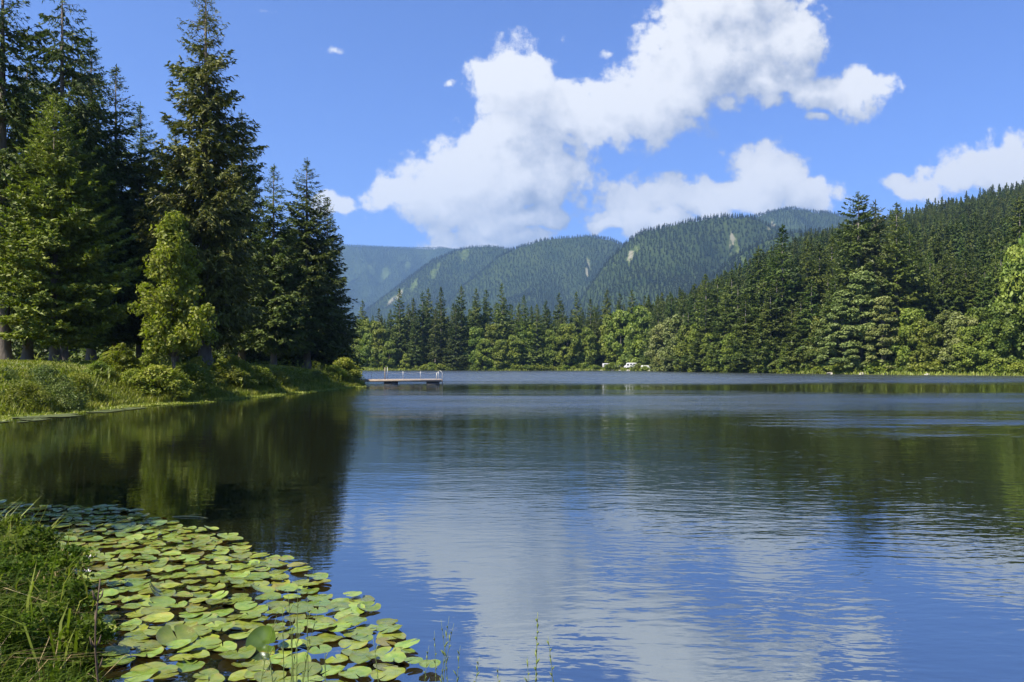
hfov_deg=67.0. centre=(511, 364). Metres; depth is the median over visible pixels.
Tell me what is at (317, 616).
lily pad
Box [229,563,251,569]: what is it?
lily pad
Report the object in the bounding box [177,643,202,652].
lily pad
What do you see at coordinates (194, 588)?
lily pad
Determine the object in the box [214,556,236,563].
lily pad
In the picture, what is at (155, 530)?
lily pad
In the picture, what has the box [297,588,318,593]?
lily pad
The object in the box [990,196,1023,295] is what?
spruce tree
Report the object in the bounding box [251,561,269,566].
lily pad
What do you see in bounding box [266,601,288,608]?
lily pad
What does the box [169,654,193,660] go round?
lily pad
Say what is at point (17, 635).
weed plant
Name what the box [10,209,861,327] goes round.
hills
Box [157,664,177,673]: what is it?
lily pad
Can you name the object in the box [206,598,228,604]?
lily pad
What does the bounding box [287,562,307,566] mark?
lily pad
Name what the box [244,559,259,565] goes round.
lily pad
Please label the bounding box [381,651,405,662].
lily pad
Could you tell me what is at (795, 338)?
spruce tree
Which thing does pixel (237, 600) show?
lily pad
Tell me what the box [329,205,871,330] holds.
mountain forest
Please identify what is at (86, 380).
shrub
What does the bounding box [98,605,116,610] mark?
lily pad
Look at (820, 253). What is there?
spruce tree
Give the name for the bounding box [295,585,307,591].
lily pad
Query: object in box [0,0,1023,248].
sky
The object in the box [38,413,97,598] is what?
weed plant
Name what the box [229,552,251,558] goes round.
lily pad
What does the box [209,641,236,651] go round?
lily pad
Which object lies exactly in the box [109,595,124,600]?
lily pad
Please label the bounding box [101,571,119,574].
lily pad
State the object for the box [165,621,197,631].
lily pad
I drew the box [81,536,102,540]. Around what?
lily pad
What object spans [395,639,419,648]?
lily pad
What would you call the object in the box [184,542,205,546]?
lily pad
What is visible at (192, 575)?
lily pad
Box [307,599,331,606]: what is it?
lily pad
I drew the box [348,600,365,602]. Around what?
lily pad
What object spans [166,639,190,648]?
lily pad
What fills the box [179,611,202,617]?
lily pad
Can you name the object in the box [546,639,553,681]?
reed stem
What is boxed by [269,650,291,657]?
lily pad
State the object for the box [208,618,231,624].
lily pad
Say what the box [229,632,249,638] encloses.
lily pad
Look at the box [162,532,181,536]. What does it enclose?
lily pad
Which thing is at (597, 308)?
spruce tree
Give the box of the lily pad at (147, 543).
[144,540,162,544]
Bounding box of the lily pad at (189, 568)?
[184,564,206,570]
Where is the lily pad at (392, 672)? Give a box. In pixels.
[370,666,404,680]
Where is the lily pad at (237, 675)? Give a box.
[228,669,254,680]
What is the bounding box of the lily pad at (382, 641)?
[376,637,395,645]
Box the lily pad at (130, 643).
[118,638,148,648]
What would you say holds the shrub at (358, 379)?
on the ground at (286, 367)
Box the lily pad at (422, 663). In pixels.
[419,659,440,667]
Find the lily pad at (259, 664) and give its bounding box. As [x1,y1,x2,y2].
[241,659,269,670]
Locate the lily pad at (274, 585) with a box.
[271,584,282,590]
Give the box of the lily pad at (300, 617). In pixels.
[284,614,305,622]
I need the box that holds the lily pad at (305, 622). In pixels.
[293,619,315,626]
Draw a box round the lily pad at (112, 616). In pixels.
[103,614,121,618]
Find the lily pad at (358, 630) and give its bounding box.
[343,627,372,637]
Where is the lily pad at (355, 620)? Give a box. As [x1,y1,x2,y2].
[337,615,366,626]
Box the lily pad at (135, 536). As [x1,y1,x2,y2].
[125,534,143,539]
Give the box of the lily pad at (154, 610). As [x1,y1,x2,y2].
[141,606,169,614]
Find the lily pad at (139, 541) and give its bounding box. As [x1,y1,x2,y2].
[137,538,159,543]
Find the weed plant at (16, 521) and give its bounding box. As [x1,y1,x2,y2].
[0,420,32,550]
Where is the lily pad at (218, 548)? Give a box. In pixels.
[213,546,228,550]
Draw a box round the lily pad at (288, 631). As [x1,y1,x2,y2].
[283,625,303,633]
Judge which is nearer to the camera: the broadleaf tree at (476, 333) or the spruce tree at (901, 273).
the spruce tree at (901, 273)
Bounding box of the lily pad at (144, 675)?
[121,668,158,681]
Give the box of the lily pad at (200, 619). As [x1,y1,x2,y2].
[184,612,217,624]
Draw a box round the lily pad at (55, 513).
[41,512,61,514]
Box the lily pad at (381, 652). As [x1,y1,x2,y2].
[366,646,400,659]
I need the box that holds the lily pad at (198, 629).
[191,625,211,635]
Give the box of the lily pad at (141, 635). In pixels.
[124,630,153,639]
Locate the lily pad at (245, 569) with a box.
[238,567,253,571]
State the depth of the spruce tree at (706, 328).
215.51 m
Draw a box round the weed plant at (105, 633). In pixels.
[46,466,120,666]
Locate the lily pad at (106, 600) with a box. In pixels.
[92,598,111,602]
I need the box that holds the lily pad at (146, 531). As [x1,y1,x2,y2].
[135,530,152,533]
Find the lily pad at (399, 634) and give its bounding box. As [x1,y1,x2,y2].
[376,630,405,640]
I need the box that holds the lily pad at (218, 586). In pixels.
[199,583,224,589]
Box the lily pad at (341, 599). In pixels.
[331,598,351,602]
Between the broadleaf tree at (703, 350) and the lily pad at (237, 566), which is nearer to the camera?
the lily pad at (237, 566)
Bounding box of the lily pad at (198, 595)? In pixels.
[191,593,209,597]
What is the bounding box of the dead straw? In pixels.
[0,505,181,681]
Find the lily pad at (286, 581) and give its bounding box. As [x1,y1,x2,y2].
[271,579,289,584]
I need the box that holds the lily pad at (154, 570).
[145,568,162,572]
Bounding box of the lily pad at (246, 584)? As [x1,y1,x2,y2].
[232,581,253,586]
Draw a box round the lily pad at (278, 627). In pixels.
[271,625,288,630]
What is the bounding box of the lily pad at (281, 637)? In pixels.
[275,633,288,639]
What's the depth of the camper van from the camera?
271.19 m
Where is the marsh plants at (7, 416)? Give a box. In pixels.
[0,385,366,421]
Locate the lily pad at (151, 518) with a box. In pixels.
[149,517,167,519]
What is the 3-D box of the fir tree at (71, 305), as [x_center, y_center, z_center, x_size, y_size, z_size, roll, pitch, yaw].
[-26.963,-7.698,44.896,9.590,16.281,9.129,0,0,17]
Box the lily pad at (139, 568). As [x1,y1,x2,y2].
[128,565,147,571]
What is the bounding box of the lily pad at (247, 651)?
[218,645,255,658]
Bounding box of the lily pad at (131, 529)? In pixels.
[123,524,142,531]
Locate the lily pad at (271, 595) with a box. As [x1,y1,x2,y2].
[255,592,280,599]
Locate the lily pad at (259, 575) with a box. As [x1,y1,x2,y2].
[244,572,269,579]
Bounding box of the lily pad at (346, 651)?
[341,647,369,655]
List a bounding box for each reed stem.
[261,616,276,681]
[267,645,276,681]
[281,605,285,681]
[288,596,295,681]
[290,623,301,681]
[291,616,295,681]
[295,597,300,681]
[302,637,311,681]
[303,615,316,681]
[306,607,312,681]
[323,653,327,681]
[373,640,378,681]
[433,631,436,681]
[440,621,448,681]
[441,623,448,681]
[441,624,453,681]
[453,650,459,681]
[534,615,539,681]
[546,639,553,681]
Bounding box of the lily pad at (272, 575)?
[269,573,285,577]
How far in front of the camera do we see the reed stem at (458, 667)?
4.34 m
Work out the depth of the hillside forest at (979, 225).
355.41 m
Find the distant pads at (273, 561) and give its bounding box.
[0,502,293,586]
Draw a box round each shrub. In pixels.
[0,365,28,386]
[0,378,56,408]
[25,364,76,392]
[38,380,90,410]
[64,369,107,397]
[83,361,116,378]
[95,351,111,365]
[105,342,142,375]
[117,368,152,388]
[125,363,195,397]
[137,352,158,369]
[153,372,198,395]
[170,363,215,384]
[182,367,223,396]
[186,356,208,371]
[209,370,226,386]
[211,356,230,382]
[219,364,250,385]
[223,354,241,365]
[231,371,259,388]
[237,359,254,377]
[251,366,278,384]
[259,378,278,387]
[271,370,293,384]
[311,370,325,378]
[322,364,347,379]
[332,357,362,382]
[356,372,365,385]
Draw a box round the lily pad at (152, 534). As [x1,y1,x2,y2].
[144,532,159,537]
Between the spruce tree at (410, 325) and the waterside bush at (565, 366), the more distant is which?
the spruce tree at (410, 325)
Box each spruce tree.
[0,0,97,359]
[6,0,134,360]
[6,54,55,359]
[34,31,146,359]
[49,64,162,348]
[100,102,166,359]
[123,0,273,364]
[145,120,211,361]
[211,109,285,362]
[228,164,321,364]
[267,158,366,368]
[275,214,317,337]
[310,199,361,363]
[349,299,367,346]
[375,309,387,340]
[385,309,396,357]
[387,288,411,366]
[400,298,429,365]
[401,305,412,348]
[404,314,425,366]
[412,291,433,365]
[420,289,435,360]
[420,309,434,365]
[423,287,452,364]
[426,308,445,365]
[442,304,469,369]
[446,314,456,362]
[447,303,457,338]
[448,285,471,365]
[466,289,485,363]
[478,290,493,331]
[490,302,500,334]
[492,302,507,354]
[494,284,510,339]
[501,299,512,332]
[505,305,515,339]
[509,309,519,349]
[512,303,524,334]
[514,295,535,366]
[522,305,549,366]
[528,305,536,325]
[541,301,552,334]
[549,293,567,331]
[554,315,571,366]
[556,304,569,332]
[570,291,583,356]
[575,311,586,355]
[577,298,598,362]
[577,307,586,349]
[591,312,602,363]
[593,304,601,329]
[596,290,611,358]
[615,293,622,309]
[623,290,637,348]
[639,312,659,364]
[652,294,664,323]
[653,307,662,326]
[665,293,675,318]
[670,306,697,369]
[676,291,691,324]
[681,300,716,371]
[685,283,701,323]
[687,273,718,351]
[706,294,735,368]
[709,276,722,328]
[711,268,744,341]
[721,294,756,372]
[726,280,746,341]
[731,245,769,347]
[732,276,755,328]
[737,274,778,371]
[744,287,784,370]
[745,224,816,351]
[754,277,793,356]
[773,259,802,341]
[773,304,799,363]
[778,295,814,369]
[786,238,825,338]
[791,279,828,365]
[802,242,832,308]
[806,277,858,364]
[813,236,841,300]
[817,268,834,325]
[821,191,894,355]
[823,227,855,307]
[823,251,852,308]
[845,199,907,352]
[856,202,931,355]
[900,231,930,320]
[906,266,933,319]
[911,256,935,313]
[919,262,936,308]
[925,252,937,295]
[925,264,940,314]
[926,258,962,321]
[927,278,949,318]
[930,254,961,322]
[941,257,970,315]
[946,249,987,317]
[946,256,953,291]
[951,260,962,288]
[956,263,972,303]
[963,257,987,308]
[969,252,984,292]
[972,276,994,317]
[978,266,990,306]
[981,241,1006,305]
[981,256,1001,318]
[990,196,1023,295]
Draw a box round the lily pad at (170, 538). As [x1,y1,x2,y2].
[163,536,182,540]
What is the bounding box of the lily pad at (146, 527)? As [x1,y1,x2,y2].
[140,525,158,529]
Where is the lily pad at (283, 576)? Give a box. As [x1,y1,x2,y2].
[271,574,288,579]
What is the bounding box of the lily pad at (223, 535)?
[217,533,237,537]
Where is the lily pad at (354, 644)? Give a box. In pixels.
[338,639,367,649]
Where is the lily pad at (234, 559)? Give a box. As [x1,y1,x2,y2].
[225,558,247,561]
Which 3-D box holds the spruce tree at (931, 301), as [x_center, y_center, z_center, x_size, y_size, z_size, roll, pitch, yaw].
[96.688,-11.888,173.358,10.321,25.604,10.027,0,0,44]
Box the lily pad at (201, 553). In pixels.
[188,551,203,556]
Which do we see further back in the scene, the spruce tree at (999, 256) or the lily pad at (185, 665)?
the spruce tree at (999, 256)
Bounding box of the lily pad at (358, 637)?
[351,633,372,640]
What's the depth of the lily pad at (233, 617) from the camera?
6.05 m
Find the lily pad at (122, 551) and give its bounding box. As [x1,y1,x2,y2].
[109,549,131,553]
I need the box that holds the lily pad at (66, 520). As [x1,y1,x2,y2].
[50,518,71,521]
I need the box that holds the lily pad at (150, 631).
[143,626,172,634]
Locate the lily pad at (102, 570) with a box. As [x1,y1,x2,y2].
[96,569,114,573]
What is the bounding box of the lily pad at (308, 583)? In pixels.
[300,582,318,585]
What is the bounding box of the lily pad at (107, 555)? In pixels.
[94,552,115,558]
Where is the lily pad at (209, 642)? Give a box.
[186,637,221,651]
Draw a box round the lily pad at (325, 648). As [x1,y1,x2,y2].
[308,644,331,653]
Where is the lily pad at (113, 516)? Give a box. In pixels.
[106,515,122,518]
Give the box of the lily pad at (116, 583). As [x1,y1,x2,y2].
[106,580,128,586]
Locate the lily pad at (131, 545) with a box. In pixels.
[124,544,143,547]
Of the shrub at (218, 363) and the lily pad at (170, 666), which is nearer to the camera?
the lily pad at (170, 666)
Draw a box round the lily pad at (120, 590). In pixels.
[110,587,127,592]
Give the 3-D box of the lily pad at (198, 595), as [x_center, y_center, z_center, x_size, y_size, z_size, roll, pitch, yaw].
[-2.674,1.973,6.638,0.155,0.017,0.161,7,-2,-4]
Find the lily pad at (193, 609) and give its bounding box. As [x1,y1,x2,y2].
[186,606,207,611]
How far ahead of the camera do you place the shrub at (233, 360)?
52.69 m
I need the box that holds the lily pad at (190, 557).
[178,554,200,561]
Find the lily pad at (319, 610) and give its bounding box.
[308,607,327,613]
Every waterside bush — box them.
[368,362,381,368]
[419,364,428,370]
[426,362,436,370]
[434,363,444,370]
[445,363,458,370]
[459,365,468,370]
[470,364,481,370]
[511,363,523,368]
[521,364,533,370]
[530,362,542,370]
[547,365,555,370]
[556,364,569,369]
[589,365,600,369]
[603,362,620,370]
[629,363,640,370]
[640,366,649,370]
[753,362,774,372]
[772,364,785,372]
[784,362,801,373]
[799,360,813,372]
[811,364,826,373]
[818,362,843,373]
[834,361,847,371]
[847,366,863,372]
[863,358,894,373]
[863,362,883,373]
[891,360,905,371]
[903,364,921,372]
[914,366,930,372]
[915,360,944,371]
[927,359,950,372]
[943,361,952,371]
[950,363,974,373]
[972,362,996,373]
[979,360,1008,374]
[994,364,1005,372]
[998,366,1019,374]
[1004,361,1023,373]
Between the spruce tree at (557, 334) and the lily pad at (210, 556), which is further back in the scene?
the spruce tree at (557, 334)
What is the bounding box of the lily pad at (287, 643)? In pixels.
[278,639,302,647]
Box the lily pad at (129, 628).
[117,624,136,630]
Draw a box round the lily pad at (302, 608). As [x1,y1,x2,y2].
[285,602,313,612]
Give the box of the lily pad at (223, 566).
[213,563,230,569]
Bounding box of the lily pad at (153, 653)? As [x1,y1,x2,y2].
[131,646,163,657]
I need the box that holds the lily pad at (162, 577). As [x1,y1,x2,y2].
[151,574,175,579]
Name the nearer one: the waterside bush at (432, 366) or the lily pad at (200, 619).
the lily pad at (200, 619)
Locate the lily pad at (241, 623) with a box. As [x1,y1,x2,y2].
[231,618,256,629]
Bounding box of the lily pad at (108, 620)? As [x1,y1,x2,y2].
[97,619,115,625]
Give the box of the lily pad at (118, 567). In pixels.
[111,566,126,570]
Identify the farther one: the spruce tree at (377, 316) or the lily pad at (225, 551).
the spruce tree at (377, 316)
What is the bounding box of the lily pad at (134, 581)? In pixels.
[124,578,150,585]
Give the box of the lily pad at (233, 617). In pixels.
[226,614,241,620]
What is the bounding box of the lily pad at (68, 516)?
[61,515,81,518]
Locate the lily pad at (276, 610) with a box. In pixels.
[263,606,284,613]
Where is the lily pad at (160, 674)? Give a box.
[149,669,178,678]
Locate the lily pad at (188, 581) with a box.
[181,579,200,583]
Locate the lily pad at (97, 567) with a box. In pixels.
[88,565,109,570]
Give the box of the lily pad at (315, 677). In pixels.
[297,674,323,681]
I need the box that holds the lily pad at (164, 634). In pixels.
[156,624,197,645]
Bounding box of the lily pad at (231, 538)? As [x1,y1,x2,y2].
[222,536,242,540]
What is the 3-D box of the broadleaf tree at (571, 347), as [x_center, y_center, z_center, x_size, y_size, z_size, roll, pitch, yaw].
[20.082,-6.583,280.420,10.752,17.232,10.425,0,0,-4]
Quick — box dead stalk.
[89,579,103,681]
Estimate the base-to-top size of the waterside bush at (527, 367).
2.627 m
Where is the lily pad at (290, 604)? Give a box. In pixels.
[284,601,306,607]
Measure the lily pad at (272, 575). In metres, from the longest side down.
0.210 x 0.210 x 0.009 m
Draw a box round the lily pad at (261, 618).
[249,616,268,620]
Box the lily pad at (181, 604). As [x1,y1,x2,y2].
[168,601,186,607]
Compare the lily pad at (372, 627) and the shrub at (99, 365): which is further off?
the shrub at (99, 365)
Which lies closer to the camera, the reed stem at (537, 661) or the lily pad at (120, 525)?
the reed stem at (537, 661)
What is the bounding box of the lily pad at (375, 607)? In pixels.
[357,601,380,610]
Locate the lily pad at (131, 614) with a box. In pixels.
[125,607,145,617]
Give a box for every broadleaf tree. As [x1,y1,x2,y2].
[351,319,371,362]
[358,333,377,366]
[365,321,386,365]
[378,341,399,367]
[400,354,411,368]
[462,327,486,364]
[471,338,494,369]
[482,323,500,362]
[491,339,512,367]
[503,335,524,366]
[516,323,535,364]
[526,323,543,363]
[539,329,558,367]
[554,323,580,366]
[577,327,599,366]
[595,314,619,366]
[603,310,633,366]
[618,332,639,364]
[625,305,654,364]
[644,327,664,370]
[647,322,674,370]
[658,314,687,371]
[672,325,696,371]
[686,323,704,369]
[700,333,715,371]
[706,343,721,371]
[707,330,724,370]
[718,333,737,372]
[730,336,750,370]
[745,342,760,371]
[761,336,781,369]
[776,344,792,371]
[797,315,828,367]
[807,313,839,361]
[817,290,866,368]
[828,270,889,366]
[861,296,902,368]
[884,317,901,360]
[888,308,925,365]
[905,317,939,371]
[912,321,948,361]
[932,309,967,360]
[938,315,980,370]
[948,326,986,372]
[965,307,988,339]
[971,323,1009,369]
[977,302,1023,364]
[992,244,1023,364]
[1013,231,1023,353]
[1014,301,1023,356]
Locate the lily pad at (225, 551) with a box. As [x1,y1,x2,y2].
[211,549,229,554]
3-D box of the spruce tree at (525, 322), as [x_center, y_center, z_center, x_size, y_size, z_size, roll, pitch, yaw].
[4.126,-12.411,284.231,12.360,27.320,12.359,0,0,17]
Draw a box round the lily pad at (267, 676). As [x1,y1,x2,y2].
[254,670,285,681]
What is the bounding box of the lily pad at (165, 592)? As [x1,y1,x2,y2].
[149,581,175,596]
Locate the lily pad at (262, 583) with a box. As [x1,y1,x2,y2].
[252,581,269,586]
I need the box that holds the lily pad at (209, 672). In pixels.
[192,668,219,678]
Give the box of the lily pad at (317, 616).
[305,615,323,617]
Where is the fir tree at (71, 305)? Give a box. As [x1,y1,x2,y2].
[0,93,144,360]
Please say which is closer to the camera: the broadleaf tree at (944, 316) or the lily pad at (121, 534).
the lily pad at (121, 534)
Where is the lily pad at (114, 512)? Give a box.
[101,511,120,513]
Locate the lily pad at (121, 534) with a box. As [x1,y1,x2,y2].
[115,532,133,536]
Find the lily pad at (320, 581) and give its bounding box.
[313,579,331,583]
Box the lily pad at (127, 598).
[121,596,142,602]
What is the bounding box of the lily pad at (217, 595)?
[205,590,228,598]
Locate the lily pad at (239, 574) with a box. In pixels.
[228,571,249,576]
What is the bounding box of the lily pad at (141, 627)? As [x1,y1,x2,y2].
[130,624,148,631]
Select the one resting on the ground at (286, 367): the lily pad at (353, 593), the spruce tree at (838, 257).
the spruce tree at (838, 257)
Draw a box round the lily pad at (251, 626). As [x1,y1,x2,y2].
[243,621,263,628]
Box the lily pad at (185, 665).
[176,659,204,671]
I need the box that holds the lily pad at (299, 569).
[290,566,312,572]
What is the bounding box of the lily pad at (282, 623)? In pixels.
[266,622,285,625]
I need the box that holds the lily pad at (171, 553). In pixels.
[158,551,180,555]
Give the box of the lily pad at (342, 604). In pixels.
[326,601,350,610]
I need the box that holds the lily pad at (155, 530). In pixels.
[149,529,166,532]
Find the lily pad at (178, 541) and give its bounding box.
[166,540,182,542]
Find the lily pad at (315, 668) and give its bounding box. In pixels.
[290,661,321,676]
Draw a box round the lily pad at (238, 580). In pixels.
[226,577,247,583]
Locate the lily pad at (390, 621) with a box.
[376,618,397,624]
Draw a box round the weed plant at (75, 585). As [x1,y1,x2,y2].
[38,468,106,620]
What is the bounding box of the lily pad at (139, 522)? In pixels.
[135,519,153,523]
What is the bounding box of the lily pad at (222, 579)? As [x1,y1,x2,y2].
[206,576,233,582]
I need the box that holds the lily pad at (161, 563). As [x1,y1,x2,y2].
[146,559,166,567]
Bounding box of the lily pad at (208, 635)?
[196,633,219,639]
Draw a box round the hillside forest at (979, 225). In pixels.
[639,179,1023,331]
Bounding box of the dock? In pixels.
[360,367,442,384]
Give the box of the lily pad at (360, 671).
[338,666,371,678]
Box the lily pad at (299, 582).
[292,579,308,584]
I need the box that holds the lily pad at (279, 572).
[268,569,288,574]
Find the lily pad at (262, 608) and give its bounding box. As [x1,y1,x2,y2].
[240,604,267,612]
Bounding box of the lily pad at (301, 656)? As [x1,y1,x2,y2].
[278,652,310,667]
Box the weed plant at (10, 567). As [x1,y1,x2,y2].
[0,433,58,606]
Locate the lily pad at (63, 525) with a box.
[52,523,71,527]
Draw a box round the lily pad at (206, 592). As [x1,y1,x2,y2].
[191,590,209,594]
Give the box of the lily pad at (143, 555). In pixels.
[133,554,153,558]
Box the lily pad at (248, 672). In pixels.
[244,669,266,679]
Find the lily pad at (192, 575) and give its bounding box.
[183,573,199,577]
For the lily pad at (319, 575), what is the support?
on the lake water
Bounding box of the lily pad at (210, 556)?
[204,553,221,558]
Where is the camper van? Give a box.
[624,363,636,367]
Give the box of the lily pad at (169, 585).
[160,582,183,587]
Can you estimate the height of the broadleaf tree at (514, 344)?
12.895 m
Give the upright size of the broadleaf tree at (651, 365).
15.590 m
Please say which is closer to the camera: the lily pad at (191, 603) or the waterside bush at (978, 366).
the lily pad at (191, 603)
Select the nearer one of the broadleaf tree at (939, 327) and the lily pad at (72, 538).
the lily pad at (72, 538)
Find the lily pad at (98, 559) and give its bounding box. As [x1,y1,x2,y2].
[90,556,105,561]
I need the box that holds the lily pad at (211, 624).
[205,621,223,628]
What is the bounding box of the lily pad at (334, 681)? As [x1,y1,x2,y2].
[323,680,343,681]
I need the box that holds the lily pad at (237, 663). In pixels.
[231,659,256,666]
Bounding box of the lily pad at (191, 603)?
[182,602,199,607]
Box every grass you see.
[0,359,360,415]
[0,513,118,681]
[359,366,1023,375]
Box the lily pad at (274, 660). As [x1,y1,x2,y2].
[269,654,289,663]
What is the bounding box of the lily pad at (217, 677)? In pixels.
[195,673,224,681]
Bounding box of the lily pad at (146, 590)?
[138,586,166,593]
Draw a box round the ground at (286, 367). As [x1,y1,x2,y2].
[0,361,1022,680]
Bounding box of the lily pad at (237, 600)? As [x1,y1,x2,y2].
[223,597,251,603]
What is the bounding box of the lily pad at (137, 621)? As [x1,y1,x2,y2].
[120,618,141,625]
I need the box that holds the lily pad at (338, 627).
[328,623,352,631]
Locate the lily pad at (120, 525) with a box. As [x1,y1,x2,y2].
[112,523,130,528]
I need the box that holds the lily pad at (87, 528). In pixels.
[73,527,95,532]
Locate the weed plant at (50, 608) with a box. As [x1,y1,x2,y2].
[16,473,74,649]
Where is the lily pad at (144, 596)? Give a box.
[131,593,149,599]
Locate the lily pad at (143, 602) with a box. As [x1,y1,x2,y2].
[138,597,155,605]
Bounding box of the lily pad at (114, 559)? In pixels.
[93,558,117,561]
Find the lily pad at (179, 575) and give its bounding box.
[170,573,186,577]
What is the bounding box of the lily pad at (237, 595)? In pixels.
[228,593,248,599]
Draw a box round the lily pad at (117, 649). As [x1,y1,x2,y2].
[101,646,129,655]
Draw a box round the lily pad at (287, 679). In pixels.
[273,676,297,681]
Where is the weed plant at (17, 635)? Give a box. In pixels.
[0,469,57,665]
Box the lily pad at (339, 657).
[325,654,347,662]
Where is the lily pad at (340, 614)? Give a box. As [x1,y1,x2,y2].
[334,610,359,618]
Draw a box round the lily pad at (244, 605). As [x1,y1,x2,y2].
[234,601,256,609]
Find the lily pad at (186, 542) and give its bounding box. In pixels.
[178,540,191,544]
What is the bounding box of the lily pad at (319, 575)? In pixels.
[304,572,327,579]
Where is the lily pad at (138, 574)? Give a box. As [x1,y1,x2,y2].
[123,572,146,578]
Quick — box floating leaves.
[0,407,146,422]
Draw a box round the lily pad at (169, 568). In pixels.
[165,566,181,571]
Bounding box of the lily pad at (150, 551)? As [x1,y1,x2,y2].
[141,549,159,553]
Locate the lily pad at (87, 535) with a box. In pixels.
[77,533,96,538]
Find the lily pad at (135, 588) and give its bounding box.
[122,584,150,591]
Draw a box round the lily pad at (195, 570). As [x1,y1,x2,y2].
[187,566,205,572]
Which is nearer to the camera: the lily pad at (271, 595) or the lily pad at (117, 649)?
the lily pad at (117, 649)
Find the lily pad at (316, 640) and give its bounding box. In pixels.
[300,636,323,646]
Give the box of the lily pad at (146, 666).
[130,662,166,670]
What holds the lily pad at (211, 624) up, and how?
on the lake water
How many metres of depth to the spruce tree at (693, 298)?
237.90 m
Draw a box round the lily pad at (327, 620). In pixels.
[315,617,336,624]
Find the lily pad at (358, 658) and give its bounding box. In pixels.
[349,653,377,663]
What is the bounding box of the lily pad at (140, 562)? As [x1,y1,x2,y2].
[124,561,143,564]
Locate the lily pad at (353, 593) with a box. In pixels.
[343,591,361,596]
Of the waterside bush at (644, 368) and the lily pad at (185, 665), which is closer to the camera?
the lily pad at (185, 665)
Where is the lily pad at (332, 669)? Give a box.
[318,665,344,675]
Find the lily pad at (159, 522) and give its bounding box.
[149,520,166,525]
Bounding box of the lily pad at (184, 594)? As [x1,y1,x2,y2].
[172,592,192,596]
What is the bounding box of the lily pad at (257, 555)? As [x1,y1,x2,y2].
[249,553,269,557]
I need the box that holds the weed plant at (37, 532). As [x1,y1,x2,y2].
[0,389,68,572]
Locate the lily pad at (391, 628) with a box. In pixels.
[376,624,402,633]
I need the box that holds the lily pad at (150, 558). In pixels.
[138,556,156,560]
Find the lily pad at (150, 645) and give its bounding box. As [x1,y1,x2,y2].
[135,640,166,651]
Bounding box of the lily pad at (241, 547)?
[232,545,251,548]
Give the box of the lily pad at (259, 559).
[243,558,264,562]
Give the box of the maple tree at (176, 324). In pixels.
[127,210,219,368]
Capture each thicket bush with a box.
[12,340,42,358]
[12,340,48,359]
[41,346,85,360]
[73,345,110,360]
[126,344,151,355]
[152,351,214,361]
[195,346,217,361]
[213,345,236,358]
[221,346,250,359]
[235,348,296,365]
[251,331,314,366]
[290,335,365,370]
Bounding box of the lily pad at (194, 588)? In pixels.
[187,585,207,590]
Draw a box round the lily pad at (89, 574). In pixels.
[77,572,100,578]
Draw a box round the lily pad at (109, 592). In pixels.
[99,589,118,597]
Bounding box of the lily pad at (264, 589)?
[250,584,274,592]
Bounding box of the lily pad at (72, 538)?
[60,535,77,540]
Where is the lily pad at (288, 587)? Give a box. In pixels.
[275,583,297,591]
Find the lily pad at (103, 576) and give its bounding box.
[90,574,111,579]
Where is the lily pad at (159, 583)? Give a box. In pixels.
[154,580,173,587]
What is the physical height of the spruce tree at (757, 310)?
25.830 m
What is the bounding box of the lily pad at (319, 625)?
[308,622,335,629]
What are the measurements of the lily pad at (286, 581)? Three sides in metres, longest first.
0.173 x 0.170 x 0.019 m
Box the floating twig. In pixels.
[172,514,205,517]
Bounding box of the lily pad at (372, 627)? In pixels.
[356,624,377,630]
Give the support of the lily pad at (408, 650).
on the lake water
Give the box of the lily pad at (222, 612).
[210,608,233,616]
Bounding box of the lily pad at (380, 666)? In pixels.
[373,663,397,670]
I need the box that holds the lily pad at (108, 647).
[104,645,127,650]
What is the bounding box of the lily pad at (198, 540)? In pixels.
[192,538,211,543]
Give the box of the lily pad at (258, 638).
[246,625,275,654]
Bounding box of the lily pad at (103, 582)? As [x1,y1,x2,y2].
[86,580,108,587]
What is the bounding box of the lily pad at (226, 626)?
[210,621,234,630]
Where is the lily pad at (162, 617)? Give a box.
[140,612,173,622]
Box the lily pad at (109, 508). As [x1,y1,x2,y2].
[99,507,117,510]
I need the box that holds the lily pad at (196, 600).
[189,597,210,602]
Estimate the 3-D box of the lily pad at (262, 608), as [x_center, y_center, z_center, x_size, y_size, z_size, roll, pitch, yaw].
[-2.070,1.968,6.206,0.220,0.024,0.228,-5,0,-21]
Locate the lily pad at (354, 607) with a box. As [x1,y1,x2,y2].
[339,603,364,613]
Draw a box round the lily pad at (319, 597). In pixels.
[307,594,332,601]
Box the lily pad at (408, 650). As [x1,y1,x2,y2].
[394,647,414,653]
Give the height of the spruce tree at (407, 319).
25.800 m
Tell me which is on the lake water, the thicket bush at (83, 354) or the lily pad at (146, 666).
the lily pad at (146, 666)
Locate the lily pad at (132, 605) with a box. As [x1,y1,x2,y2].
[121,603,141,608]
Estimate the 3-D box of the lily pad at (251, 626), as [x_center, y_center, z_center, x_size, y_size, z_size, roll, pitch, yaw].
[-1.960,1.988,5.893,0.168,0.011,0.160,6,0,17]
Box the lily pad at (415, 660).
[404,657,422,663]
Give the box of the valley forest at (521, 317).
[346,312,631,345]
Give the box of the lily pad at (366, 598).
[349,595,374,601]
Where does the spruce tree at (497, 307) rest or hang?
on the ground at (286, 367)
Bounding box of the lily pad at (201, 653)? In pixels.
[183,650,209,658]
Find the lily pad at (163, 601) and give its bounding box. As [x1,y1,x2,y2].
[148,596,175,606]
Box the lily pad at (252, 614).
[237,610,260,618]
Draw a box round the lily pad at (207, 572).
[196,569,220,575]
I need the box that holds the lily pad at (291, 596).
[283,594,300,598]
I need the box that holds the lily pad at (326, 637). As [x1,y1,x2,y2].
[318,633,342,641]
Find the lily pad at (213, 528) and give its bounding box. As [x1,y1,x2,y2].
[204,525,218,529]
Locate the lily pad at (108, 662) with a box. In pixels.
[102,654,135,666]
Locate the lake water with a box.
[0,370,1023,681]

